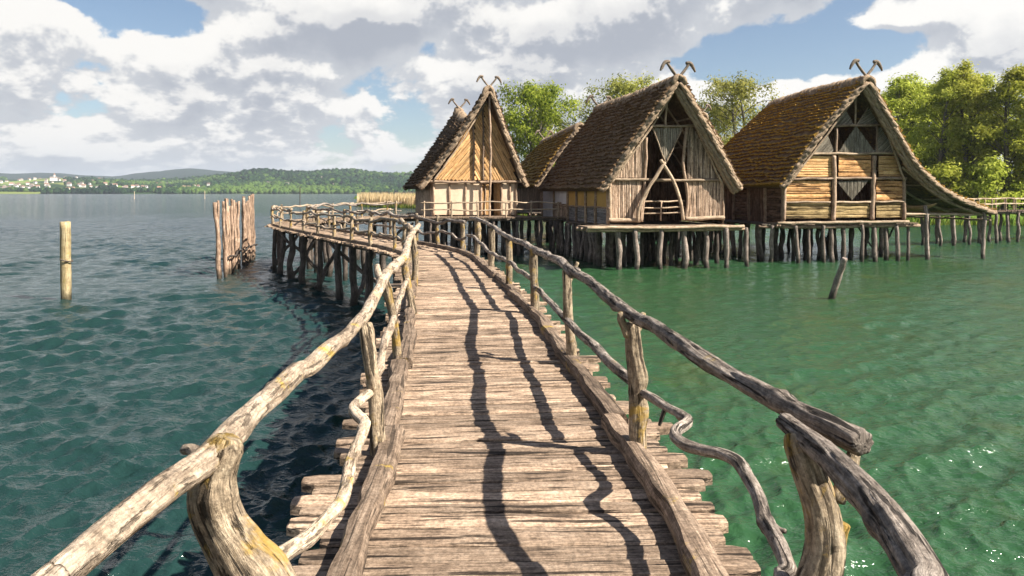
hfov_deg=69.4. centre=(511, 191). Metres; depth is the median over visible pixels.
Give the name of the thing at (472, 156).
pile house
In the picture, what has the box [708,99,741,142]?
tree
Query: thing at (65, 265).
mooring post
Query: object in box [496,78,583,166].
tree
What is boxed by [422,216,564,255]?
plank walkway
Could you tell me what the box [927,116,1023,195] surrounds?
tree
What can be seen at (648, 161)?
pile house
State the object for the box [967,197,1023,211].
pole railing
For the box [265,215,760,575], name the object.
boardwalk
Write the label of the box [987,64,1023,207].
tree
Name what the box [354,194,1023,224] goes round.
shore ground
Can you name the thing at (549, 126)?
tree
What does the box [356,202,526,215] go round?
reed shoots
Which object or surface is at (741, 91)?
tree
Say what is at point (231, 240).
stake palisade
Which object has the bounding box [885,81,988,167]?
tree
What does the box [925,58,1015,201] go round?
tree
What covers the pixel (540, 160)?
pile house
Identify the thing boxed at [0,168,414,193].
woods
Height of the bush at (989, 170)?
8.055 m
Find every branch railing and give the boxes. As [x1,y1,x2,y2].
[30,201,420,575]
[306,201,948,575]
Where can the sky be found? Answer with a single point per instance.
(88, 87)
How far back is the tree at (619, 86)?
128.19 m
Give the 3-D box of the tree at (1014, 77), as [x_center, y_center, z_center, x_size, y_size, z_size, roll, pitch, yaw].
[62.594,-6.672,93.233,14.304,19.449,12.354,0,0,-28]
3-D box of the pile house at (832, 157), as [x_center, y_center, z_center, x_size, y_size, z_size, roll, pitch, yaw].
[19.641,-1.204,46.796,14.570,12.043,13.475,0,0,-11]
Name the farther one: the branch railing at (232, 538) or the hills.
the hills
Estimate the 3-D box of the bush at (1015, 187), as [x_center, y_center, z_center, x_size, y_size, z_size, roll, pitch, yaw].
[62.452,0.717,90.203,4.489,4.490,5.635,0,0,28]
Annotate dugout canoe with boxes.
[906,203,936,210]
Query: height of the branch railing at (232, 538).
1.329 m
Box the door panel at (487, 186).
[482,184,488,214]
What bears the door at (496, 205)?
in the pile house at (472, 156)
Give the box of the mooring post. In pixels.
[60,221,72,299]
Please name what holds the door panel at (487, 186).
in the pile house at (472, 156)
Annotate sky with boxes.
[0,0,1023,175]
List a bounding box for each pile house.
[403,75,529,254]
[515,122,602,243]
[538,60,748,269]
[654,104,740,241]
[692,59,997,262]
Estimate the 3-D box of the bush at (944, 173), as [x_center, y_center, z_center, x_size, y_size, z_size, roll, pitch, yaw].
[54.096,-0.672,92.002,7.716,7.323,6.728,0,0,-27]
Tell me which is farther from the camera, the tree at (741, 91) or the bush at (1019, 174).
the tree at (741, 91)
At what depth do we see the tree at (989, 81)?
112.64 m
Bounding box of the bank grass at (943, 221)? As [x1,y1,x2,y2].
[691,215,1023,225]
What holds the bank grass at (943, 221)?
on the shore ground at (1012, 215)
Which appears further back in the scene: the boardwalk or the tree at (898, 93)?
the tree at (898, 93)
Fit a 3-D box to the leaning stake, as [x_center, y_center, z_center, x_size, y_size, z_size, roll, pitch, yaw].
[11.423,3.408,26.124,0.285,2.270,0.927,0,0,-37]
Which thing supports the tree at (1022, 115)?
on the shore ground at (1012, 215)
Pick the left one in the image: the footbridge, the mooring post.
the mooring post
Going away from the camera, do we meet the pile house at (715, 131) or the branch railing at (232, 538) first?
the branch railing at (232, 538)
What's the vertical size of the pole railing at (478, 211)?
1.101 m
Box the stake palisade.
[213,194,257,278]
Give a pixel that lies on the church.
(54, 178)
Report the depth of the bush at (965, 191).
89.36 m
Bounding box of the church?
[50,173,56,180]
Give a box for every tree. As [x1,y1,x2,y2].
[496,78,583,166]
[519,107,578,161]
[548,66,658,130]
[692,68,787,144]
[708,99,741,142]
[881,71,957,183]
[881,80,940,167]
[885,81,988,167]
[904,64,985,188]
[913,79,993,189]
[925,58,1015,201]
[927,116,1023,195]
[938,63,1023,209]
[970,72,1020,196]
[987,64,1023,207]
[1002,89,1023,183]
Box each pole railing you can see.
[421,201,560,218]
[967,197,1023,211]
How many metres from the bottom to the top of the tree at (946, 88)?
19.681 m
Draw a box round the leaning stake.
[828,257,847,298]
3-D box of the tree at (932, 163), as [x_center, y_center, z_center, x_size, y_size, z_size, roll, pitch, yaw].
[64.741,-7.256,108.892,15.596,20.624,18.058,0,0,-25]
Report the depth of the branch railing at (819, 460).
2.60 m
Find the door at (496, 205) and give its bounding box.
[494,183,499,215]
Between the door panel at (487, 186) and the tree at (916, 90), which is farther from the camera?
the tree at (916, 90)
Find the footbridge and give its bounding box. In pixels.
[919,209,1023,245]
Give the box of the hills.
[0,168,1000,193]
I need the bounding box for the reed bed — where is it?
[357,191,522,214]
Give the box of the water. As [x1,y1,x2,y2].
[0,194,1023,575]
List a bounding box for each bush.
[925,157,978,194]
[946,184,976,197]
[962,151,1023,209]
[1002,180,1023,208]
[1005,162,1023,206]

